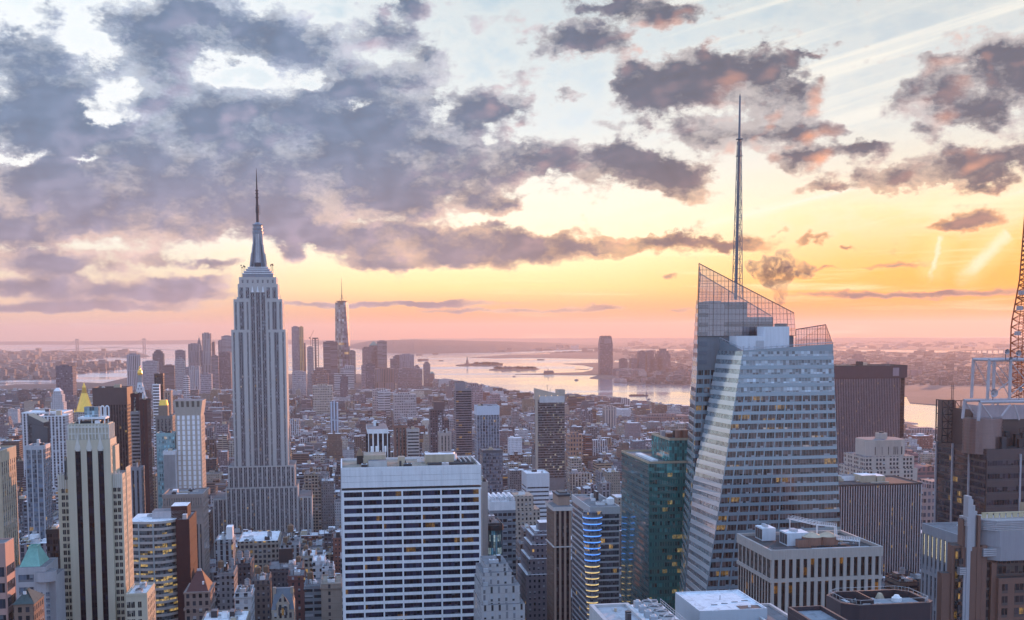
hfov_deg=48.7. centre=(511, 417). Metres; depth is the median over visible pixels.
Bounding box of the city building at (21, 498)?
[18,492,26,518]
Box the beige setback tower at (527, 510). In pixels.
[511,491,539,539]
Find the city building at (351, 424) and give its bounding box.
[348,421,354,427]
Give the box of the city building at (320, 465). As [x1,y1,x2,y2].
[315,463,328,470]
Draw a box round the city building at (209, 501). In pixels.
[206,487,210,504]
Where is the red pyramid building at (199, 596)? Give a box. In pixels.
[183,568,215,619]
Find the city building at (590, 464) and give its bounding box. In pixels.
[588,460,596,468]
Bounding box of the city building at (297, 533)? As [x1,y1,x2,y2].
[291,526,303,542]
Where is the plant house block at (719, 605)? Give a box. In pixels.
[675,590,766,619]
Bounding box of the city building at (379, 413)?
[376,410,385,416]
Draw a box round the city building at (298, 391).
[296,388,300,403]
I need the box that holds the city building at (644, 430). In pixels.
[641,428,655,432]
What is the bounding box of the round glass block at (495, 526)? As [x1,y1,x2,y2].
[488,514,502,555]
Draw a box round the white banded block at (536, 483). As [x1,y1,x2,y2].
[522,469,549,519]
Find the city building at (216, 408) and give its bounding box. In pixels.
[209,407,223,410]
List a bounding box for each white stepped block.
[312,554,325,577]
[322,559,334,573]
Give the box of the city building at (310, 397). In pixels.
[303,395,312,406]
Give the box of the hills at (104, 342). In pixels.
[0,339,334,344]
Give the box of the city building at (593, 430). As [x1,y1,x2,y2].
[585,424,599,438]
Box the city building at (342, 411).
[338,409,348,413]
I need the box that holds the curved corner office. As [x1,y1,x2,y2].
[572,490,619,619]
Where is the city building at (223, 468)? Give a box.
[219,465,228,472]
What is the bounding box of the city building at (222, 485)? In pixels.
[206,479,226,493]
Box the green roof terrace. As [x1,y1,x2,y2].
[202,608,250,619]
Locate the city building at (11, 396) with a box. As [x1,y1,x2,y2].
[5,392,17,400]
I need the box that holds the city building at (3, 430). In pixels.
[0,423,13,437]
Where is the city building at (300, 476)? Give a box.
[297,469,305,489]
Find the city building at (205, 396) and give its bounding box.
[200,393,210,401]
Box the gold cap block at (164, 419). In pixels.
[155,400,174,507]
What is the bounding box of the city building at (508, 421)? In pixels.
[505,418,510,424]
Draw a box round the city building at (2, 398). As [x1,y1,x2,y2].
[0,394,4,402]
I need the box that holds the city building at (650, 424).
[646,421,660,427]
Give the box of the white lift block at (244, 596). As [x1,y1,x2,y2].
[234,578,254,619]
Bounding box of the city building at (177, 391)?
[173,389,181,393]
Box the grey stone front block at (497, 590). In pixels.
[474,554,524,619]
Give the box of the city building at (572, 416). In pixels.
[565,414,578,418]
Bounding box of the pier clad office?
[737,515,882,613]
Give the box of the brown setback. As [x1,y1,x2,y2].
[516,523,529,580]
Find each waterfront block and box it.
[612,368,618,375]
[617,371,626,378]
[619,378,626,382]
[631,368,644,374]
[637,370,646,376]
[653,371,660,375]
[670,375,680,380]
[672,371,682,374]
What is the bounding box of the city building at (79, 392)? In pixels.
[77,390,87,397]
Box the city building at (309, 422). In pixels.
[305,418,313,427]
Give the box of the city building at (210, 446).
[205,437,216,456]
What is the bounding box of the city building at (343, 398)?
[335,397,349,402]
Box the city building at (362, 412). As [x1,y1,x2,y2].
[350,410,367,416]
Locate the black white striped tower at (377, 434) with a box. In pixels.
[366,420,390,456]
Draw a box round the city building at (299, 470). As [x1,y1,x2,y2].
[297,467,309,473]
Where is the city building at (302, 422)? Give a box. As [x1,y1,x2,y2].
[300,419,304,426]
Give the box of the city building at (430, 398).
[428,395,434,403]
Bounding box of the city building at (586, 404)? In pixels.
[580,400,594,409]
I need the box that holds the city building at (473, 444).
[472,438,474,452]
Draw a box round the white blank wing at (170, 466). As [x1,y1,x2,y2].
[163,448,177,491]
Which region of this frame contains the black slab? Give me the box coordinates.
[45,521,60,568]
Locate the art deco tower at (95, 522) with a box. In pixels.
[57,405,133,619]
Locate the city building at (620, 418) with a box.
[617,415,629,420]
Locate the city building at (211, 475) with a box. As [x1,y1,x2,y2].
[206,467,220,480]
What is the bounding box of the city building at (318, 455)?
[313,452,324,463]
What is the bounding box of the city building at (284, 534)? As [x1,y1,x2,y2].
[281,532,290,538]
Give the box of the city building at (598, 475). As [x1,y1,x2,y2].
[595,468,605,485]
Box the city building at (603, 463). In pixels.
[593,457,612,482]
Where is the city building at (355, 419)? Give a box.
[348,418,366,422]
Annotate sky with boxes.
[0,0,1023,341]
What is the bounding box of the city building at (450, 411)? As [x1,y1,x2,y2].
[448,409,453,417]
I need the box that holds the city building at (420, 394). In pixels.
[409,390,424,398]
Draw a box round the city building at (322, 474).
[319,466,329,483]
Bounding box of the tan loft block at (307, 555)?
[301,544,316,577]
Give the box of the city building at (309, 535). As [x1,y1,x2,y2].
[301,528,318,541]
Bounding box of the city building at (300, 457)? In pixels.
[292,451,308,463]
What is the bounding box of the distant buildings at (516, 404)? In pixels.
[0,378,936,619]
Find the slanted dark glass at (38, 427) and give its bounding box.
[28,413,52,513]
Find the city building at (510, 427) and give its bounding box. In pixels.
[499,424,514,436]
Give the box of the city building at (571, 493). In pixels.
[569,490,580,499]
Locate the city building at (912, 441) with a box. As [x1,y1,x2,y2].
[905,437,918,446]
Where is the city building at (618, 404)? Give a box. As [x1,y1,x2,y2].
[608,403,624,407]
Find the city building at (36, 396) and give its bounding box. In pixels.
[31,395,41,397]
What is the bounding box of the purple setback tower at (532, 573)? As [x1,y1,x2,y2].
[518,520,546,619]
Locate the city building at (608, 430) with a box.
[603,428,615,433]
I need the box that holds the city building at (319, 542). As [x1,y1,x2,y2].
[307,536,323,545]
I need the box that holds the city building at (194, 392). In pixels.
[191,389,198,396]
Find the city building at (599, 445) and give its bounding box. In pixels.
[592,438,607,455]
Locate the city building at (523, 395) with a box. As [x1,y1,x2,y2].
[517,392,529,398]
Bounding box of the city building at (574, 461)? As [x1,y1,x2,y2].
[566,453,582,488]
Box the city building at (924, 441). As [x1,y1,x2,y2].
[908,433,932,448]
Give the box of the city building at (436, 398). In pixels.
[432,395,443,406]
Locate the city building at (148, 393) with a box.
[145,389,151,397]
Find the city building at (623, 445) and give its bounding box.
[616,441,629,459]
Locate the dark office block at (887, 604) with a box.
[826,586,932,619]
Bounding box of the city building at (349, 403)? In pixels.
[345,399,354,409]
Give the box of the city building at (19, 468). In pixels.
[16,457,23,492]
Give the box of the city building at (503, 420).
[502,418,521,425]
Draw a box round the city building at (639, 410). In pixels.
[635,406,645,414]
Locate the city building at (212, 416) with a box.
[204,410,222,423]
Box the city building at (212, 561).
[210,558,215,569]
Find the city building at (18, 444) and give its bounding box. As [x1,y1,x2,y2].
[3,439,22,459]
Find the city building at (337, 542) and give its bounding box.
[333,528,341,573]
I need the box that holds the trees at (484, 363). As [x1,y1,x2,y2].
[470,362,502,364]
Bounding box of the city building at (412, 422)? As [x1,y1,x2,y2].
[407,418,420,427]
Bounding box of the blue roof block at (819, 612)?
[788,605,846,619]
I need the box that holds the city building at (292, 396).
[289,393,296,398]
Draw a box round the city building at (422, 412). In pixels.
[417,410,428,414]
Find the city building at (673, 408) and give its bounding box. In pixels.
[666,404,681,413]
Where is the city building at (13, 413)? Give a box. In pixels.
[8,408,20,422]
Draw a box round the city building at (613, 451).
[608,449,615,455]
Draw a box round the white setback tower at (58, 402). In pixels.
[50,388,66,409]
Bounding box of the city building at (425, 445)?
[422,432,428,452]
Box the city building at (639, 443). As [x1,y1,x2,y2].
[629,437,646,449]
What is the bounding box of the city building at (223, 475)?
[221,472,227,478]
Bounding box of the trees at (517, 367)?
[493,366,535,368]
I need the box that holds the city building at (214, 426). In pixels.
[205,424,216,432]
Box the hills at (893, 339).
[400,337,1023,341]
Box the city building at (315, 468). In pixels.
[310,466,321,471]
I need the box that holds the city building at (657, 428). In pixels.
[653,426,663,431]
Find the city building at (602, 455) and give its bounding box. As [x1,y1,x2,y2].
[597,452,613,458]
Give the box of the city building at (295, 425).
[289,418,299,435]
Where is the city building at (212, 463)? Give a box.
[206,454,219,471]
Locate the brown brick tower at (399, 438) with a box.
[393,423,406,456]
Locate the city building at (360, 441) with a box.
[354,434,365,457]
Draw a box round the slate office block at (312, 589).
[304,571,321,619]
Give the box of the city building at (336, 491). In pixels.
[334,487,340,498]
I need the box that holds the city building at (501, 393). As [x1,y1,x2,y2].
[492,390,504,395]
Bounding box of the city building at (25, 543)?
[19,529,46,563]
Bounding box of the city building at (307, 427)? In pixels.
[301,426,311,430]
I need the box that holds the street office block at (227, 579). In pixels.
[216,557,237,609]
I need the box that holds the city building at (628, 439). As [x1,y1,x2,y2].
[622,436,635,441]
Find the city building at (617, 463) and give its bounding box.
[608,457,621,469]
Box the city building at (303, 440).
[299,437,306,443]
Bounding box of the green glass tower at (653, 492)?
[621,429,687,614]
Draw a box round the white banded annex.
[549,491,552,499]
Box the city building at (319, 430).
[314,427,322,433]
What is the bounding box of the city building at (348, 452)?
[343,447,353,457]
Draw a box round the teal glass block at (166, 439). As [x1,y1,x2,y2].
[156,430,175,507]
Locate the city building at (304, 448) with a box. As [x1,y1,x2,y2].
[296,444,313,454]
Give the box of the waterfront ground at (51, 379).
[0,370,109,379]
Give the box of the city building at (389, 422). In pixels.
[386,416,391,429]
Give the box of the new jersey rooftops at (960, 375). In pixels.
[621,349,1023,384]
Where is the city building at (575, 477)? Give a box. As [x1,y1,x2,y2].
[567,467,591,493]
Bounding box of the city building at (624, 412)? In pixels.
[616,408,630,416]
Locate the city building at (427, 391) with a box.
[416,388,431,394]
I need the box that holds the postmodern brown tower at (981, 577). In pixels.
[936,495,1023,619]
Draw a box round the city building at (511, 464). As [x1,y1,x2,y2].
[507,459,518,468]
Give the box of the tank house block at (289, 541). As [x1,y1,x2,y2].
[280,523,301,558]
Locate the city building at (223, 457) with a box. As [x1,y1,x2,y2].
[217,449,228,464]
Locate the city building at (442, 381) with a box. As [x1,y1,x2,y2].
[438,379,450,387]
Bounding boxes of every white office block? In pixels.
[22,409,72,476]
[39,410,70,486]
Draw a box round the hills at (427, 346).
[350,340,597,352]
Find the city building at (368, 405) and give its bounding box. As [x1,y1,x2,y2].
[361,403,371,407]
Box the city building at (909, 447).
[905,442,918,463]
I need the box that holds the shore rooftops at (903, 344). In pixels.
[488,339,1023,352]
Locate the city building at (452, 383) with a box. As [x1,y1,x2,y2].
[449,380,458,389]
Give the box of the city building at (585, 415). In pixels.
[579,409,592,422]
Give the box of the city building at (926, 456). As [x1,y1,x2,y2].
[919,448,934,463]
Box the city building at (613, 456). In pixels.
[606,455,619,459]
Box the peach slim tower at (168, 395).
[164,388,172,413]
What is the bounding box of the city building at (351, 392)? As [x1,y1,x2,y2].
[348,388,355,395]
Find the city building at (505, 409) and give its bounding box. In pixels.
[499,403,510,415]
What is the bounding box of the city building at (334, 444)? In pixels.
[326,431,341,459]
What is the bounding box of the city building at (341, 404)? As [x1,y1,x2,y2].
[334,399,344,409]
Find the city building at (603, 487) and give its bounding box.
[597,476,610,497]
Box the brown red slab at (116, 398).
[92,384,132,469]
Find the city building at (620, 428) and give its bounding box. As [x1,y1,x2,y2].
[616,423,624,435]
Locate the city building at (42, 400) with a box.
[27,398,44,406]
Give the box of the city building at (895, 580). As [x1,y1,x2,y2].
[885,566,917,593]
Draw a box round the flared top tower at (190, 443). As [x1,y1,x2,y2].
[173,399,205,487]
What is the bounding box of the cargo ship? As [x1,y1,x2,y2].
[629,390,647,395]
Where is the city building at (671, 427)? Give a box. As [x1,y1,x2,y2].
[665,424,677,430]
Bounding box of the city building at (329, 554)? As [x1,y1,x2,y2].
[324,546,332,560]
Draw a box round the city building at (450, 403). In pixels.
[448,399,453,407]
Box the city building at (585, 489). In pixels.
[581,483,596,493]
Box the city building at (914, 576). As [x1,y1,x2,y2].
[886,569,920,594]
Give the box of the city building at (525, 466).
[505,462,528,469]
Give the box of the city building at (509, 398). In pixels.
[507,396,513,400]
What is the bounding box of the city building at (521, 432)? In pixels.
[515,428,527,439]
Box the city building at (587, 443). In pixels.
[579,433,591,455]
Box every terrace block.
[237,530,281,574]
[759,603,787,619]
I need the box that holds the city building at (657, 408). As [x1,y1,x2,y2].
[652,403,666,413]
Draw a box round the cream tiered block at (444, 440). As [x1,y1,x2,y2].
[438,428,451,451]
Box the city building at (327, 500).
[321,475,334,529]
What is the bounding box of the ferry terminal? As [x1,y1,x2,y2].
[544,371,553,373]
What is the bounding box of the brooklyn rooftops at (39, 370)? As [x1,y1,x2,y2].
[0,348,138,379]
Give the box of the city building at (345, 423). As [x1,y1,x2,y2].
[339,421,347,425]
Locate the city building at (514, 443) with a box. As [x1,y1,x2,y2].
[508,436,521,452]
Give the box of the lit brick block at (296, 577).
[287,562,305,619]
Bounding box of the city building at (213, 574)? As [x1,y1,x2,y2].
[210,562,216,608]
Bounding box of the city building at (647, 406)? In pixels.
[632,403,649,414]
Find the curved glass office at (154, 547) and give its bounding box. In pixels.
[132,508,185,619]
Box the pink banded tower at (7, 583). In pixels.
[0,538,15,619]
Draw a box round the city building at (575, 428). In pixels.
[570,425,582,432]
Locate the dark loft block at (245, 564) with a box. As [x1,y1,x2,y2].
[235,550,253,584]
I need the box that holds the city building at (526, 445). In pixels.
[522,442,532,448]
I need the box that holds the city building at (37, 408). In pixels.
[33,407,50,409]
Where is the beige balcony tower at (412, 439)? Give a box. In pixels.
[406,426,419,456]
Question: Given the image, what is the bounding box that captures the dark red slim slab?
[139,395,153,512]
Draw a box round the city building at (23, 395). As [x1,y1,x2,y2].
[17,389,30,402]
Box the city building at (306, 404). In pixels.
[302,398,311,410]
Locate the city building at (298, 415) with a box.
[294,413,302,419]
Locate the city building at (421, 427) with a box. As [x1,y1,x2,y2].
[414,423,424,432]
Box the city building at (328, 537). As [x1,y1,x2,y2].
[322,527,336,551]
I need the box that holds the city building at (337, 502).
[334,499,340,528]
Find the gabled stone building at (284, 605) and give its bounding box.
[271,586,295,619]
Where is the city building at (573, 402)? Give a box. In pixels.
[567,395,584,410]
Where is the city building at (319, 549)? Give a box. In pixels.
[301,539,322,554]
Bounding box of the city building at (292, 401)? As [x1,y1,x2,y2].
[289,398,295,411]
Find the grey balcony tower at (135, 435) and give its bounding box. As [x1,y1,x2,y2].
[130,409,141,464]
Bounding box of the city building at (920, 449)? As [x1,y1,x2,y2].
[917,447,931,452]
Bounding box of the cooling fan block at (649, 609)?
[631,598,685,619]
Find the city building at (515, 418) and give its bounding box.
[511,410,519,426]
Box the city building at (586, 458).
[583,454,599,468]
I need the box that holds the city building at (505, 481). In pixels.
[503,473,507,486]
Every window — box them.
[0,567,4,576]
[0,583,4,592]
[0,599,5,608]
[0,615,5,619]
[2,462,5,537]
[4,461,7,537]
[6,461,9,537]
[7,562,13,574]
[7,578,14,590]
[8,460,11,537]
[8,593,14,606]
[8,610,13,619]
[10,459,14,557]
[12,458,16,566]
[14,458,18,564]
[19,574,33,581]
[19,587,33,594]
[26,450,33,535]
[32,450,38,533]
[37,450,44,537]
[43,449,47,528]
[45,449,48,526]
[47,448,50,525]
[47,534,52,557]
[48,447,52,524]
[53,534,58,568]
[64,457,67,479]
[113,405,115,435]
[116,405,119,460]
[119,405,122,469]
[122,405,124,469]
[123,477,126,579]
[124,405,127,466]
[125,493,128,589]
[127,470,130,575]
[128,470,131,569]
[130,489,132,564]
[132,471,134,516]
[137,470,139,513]
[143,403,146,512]
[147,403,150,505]
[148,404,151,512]
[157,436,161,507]
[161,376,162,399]
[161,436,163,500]
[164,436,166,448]
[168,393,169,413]
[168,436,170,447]
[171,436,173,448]
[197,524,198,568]
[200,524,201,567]
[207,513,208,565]
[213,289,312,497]
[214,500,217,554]
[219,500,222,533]
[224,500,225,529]
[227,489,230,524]
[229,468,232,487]
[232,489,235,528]
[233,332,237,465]
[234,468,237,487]
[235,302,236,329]
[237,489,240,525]
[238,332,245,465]
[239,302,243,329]
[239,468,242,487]
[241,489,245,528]
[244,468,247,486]
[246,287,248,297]
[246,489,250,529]
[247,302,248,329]
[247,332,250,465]
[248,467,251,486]
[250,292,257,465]
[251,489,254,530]
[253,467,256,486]
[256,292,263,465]
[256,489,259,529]
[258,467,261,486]
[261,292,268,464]
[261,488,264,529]
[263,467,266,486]
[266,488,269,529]
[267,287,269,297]
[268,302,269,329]
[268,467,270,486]
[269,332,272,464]
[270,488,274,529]
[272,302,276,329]
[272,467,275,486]
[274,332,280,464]
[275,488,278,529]
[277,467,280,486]
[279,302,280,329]
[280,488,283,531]
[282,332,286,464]
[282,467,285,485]
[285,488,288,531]
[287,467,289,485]
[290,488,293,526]
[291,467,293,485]
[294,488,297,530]
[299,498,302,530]
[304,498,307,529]
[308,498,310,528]
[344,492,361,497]
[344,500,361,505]
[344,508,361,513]
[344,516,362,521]
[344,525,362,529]
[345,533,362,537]
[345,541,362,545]
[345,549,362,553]
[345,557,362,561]
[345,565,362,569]
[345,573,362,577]
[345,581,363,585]
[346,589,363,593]
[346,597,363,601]
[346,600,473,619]
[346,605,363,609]
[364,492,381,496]
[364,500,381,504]
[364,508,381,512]
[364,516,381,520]
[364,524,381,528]
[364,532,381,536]
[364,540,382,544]
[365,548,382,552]
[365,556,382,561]
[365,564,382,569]
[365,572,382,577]
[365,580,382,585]
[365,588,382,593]
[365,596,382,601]
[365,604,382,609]
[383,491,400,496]
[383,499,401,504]
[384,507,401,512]
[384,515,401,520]
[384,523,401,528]
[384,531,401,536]
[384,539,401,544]
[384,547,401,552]
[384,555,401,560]
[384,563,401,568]
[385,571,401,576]
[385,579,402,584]
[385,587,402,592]
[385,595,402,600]
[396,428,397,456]
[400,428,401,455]
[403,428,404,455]
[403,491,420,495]
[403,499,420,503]
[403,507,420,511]
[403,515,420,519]
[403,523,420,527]
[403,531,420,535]
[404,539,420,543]
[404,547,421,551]
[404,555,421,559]
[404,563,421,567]
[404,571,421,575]
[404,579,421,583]
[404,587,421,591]
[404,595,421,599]
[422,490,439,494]
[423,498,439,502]
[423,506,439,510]
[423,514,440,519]
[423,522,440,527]
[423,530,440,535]
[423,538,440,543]
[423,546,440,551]
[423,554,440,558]
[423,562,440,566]
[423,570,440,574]
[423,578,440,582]
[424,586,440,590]
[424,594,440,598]
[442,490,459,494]
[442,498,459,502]
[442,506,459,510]
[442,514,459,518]
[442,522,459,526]
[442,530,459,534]
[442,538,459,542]
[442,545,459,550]
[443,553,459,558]
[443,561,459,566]
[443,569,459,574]
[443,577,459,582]
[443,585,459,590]
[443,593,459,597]
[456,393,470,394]
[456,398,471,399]
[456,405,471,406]
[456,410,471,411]
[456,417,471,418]
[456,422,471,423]
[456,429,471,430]
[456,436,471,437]
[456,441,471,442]
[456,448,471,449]
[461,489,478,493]
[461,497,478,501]
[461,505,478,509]
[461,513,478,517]
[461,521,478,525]
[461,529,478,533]
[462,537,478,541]
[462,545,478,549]
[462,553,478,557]
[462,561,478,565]
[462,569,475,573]
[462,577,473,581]
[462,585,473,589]
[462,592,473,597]
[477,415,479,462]
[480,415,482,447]
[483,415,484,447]
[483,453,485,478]
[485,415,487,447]
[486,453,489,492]
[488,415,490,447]
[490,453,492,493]
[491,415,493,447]
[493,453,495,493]
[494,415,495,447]
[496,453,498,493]
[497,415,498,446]
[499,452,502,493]
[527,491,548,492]
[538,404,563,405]
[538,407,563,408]
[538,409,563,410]
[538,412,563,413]
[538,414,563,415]
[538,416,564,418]
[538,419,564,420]
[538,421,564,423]
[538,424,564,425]
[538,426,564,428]
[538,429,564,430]
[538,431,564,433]
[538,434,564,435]
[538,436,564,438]
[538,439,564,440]
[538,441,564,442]
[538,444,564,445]
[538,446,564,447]
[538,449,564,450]
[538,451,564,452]
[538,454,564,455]
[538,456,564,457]
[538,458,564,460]
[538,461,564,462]
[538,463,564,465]
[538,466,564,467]
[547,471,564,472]
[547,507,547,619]
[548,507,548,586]
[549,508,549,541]
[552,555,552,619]
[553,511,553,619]
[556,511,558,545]
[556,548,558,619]
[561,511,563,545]
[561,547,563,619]
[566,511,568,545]
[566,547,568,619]
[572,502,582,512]
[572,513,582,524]
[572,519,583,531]
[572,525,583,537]
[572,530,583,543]
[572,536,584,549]
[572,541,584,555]
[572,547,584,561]
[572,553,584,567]
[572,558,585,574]
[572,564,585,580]
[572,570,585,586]
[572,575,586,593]
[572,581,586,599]
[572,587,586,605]
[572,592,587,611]
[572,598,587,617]
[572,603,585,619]
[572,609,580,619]
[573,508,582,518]
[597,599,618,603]
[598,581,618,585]
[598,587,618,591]
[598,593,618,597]
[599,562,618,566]
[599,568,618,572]
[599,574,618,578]
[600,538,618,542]
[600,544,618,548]
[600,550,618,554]
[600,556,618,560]
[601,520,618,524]
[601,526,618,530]
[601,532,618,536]
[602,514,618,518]
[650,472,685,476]
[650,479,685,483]
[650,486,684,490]
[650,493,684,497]
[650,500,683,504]
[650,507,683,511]
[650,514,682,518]
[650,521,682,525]
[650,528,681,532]
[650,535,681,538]
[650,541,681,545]
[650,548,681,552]
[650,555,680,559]
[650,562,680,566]
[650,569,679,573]
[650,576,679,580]
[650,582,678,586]
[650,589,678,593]
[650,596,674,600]
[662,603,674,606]
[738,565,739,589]
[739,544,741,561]
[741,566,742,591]
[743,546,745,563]
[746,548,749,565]
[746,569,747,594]
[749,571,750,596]
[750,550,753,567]
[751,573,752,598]
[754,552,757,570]
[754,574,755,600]
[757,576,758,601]
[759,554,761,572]
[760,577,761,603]
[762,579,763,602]
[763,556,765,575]
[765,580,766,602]
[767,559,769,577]
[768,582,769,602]
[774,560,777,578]
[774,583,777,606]
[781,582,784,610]
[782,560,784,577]
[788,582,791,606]
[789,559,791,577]
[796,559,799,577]
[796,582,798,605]
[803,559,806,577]
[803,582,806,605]
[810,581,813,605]
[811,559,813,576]
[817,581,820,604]
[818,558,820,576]
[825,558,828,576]
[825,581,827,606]
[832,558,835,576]
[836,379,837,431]
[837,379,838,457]
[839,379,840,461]
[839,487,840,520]
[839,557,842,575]
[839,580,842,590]
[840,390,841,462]
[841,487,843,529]
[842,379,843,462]
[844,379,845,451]
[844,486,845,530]
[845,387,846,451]
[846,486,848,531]
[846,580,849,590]
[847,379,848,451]
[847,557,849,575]
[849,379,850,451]
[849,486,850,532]
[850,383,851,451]
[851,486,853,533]
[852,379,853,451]
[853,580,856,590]
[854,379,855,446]
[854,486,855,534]
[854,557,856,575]
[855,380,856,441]
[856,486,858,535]
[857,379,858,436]
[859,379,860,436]
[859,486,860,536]
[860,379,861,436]
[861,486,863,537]
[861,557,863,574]
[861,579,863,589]
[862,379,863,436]
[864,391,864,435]
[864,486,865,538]
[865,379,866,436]
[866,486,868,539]
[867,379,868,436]
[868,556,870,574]
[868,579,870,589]
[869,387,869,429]
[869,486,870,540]
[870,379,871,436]
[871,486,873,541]
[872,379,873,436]
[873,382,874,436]
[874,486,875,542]
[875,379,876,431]
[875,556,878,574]
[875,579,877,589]
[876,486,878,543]
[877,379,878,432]
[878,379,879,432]
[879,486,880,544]
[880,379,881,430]
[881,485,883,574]
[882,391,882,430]
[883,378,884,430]
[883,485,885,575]
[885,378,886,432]
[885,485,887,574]
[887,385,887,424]
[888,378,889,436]
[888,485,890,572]
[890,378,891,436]
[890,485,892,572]
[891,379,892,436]
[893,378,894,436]
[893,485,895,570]
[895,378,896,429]
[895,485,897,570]
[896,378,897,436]
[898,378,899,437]
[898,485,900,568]
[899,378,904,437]
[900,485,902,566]
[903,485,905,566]
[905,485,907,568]
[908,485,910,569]
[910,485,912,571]
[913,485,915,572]
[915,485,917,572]
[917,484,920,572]
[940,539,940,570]
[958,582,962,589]
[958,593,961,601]
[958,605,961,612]
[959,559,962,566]
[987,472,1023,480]
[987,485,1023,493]
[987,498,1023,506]
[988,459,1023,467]
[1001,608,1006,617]
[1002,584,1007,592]
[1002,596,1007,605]
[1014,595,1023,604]
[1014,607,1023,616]
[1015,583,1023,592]
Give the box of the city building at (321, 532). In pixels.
[318,525,340,540]
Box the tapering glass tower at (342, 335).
[335,278,350,373]
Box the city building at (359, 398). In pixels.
[353,393,365,403]
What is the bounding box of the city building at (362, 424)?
[359,418,372,433]
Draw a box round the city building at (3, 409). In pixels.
[0,406,11,413]
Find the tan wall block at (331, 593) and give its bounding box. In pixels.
[320,568,341,619]
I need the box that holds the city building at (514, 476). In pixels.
[507,467,524,490]
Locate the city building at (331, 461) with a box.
[327,459,336,464]
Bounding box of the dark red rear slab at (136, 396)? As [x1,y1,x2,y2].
[130,391,141,410]
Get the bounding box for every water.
[0,336,1023,427]
[0,381,53,382]
[510,353,549,354]
[575,366,588,368]
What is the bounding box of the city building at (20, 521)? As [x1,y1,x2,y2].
[18,516,22,529]
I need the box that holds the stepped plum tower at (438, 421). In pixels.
[429,401,448,452]
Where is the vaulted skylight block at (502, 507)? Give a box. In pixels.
[488,492,515,578]
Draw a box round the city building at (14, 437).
[9,434,21,439]
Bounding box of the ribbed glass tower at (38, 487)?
[24,439,52,538]
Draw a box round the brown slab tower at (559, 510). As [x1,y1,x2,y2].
[545,490,572,619]
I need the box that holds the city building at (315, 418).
[307,416,318,420]
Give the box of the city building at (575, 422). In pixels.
[569,418,581,425]
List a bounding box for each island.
[457,363,502,365]
[489,367,538,370]
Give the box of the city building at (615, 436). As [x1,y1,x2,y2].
[607,433,618,440]
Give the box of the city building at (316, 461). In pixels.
[309,457,319,463]
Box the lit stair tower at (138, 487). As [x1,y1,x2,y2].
[130,459,145,518]
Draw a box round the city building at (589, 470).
[583,466,592,473]
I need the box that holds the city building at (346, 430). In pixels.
[339,428,349,432]
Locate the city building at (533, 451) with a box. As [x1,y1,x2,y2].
[531,442,534,463]
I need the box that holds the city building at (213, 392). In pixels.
[210,388,218,401]
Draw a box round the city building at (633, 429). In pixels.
[625,421,640,438]
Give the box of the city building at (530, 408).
[527,406,534,411]
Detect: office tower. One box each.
[56,364,76,410]
[127,353,140,389]
[142,360,158,388]
[152,350,164,372]
[163,364,174,388]
[175,350,185,366]
[175,357,184,389]
[183,375,189,398]
[185,366,201,376]
[188,343,200,366]
[189,366,194,388]
[195,366,199,393]
[197,338,202,373]
[200,373,212,393]
[202,332,211,373]
[211,355,219,388]
[212,342,214,355]
[218,340,221,384]
[219,351,231,388]
[221,335,231,351]
[292,326,299,371]
[292,371,306,402]
[304,343,305,371]
[307,346,313,387]
[311,367,328,394]
[313,384,332,414]
[323,341,337,386]
[330,400,338,432]
[334,365,353,392]
[340,375,347,396]
[350,350,355,382]
[361,364,365,388]
[362,346,370,364]
[366,363,374,389]
[369,341,376,368]
[372,388,389,416]
[375,368,394,389]
[377,340,386,368]
[378,390,389,415]
[390,355,398,383]
[393,392,416,423]
[397,368,422,388]
[399,354,413,368]
[423,361,429,385]
[430,372,434,386]
[467,383,482,409]
[480,393,500,404]
[566,432,582,466]
[585,395,592,400]
[594,396,608,401]
[602,405,615,427]
[619,358,626,368]
[621,397,629,404]
[629,358,636,368]
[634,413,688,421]
[637,351,644,368]
[645,350,653,372]
[650,357,661,371]
[655,348,669,371]
[851,354,865,362]
[885,361,899,364]
[905,427,934,433]
[905,450,917,464]
[907,369,921,376]
[914,464,933,480]
[918,479,933,529]
[933,222,1023,522]
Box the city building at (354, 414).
[348,412,362,416]
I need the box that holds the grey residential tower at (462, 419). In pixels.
[454,381,471,455]
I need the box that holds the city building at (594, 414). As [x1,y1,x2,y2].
[581,408,595,422]
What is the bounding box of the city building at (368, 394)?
[365,390,371,397]
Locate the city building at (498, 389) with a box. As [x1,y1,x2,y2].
[493,386,502,390]
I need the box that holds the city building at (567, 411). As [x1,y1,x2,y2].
[565,405,569,414]
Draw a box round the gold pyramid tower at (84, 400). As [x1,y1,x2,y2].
[74,383,91,421]
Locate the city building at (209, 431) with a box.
[205,426,213,437]
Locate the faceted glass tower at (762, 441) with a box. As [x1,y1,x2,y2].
[679,96,840,591]
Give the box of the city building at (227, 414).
[213,410,231,419]
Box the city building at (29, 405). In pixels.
[24,400,39,411]
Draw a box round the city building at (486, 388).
[482,385,496,392]
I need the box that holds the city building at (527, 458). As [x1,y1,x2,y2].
[523,454,530,464]
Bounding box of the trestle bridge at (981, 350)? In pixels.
[948,348,1023,353]
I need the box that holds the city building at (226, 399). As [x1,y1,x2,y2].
[220,393,231,406]
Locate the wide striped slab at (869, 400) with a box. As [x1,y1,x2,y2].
[834,361,907,473]
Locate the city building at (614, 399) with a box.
[610,396,620,402]
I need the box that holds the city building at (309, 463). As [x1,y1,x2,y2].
[302,460,314,467]
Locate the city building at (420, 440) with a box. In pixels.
[419,432,423,452]
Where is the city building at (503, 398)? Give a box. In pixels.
[500,396,506,400]
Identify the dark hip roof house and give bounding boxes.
[12,587,44,619]

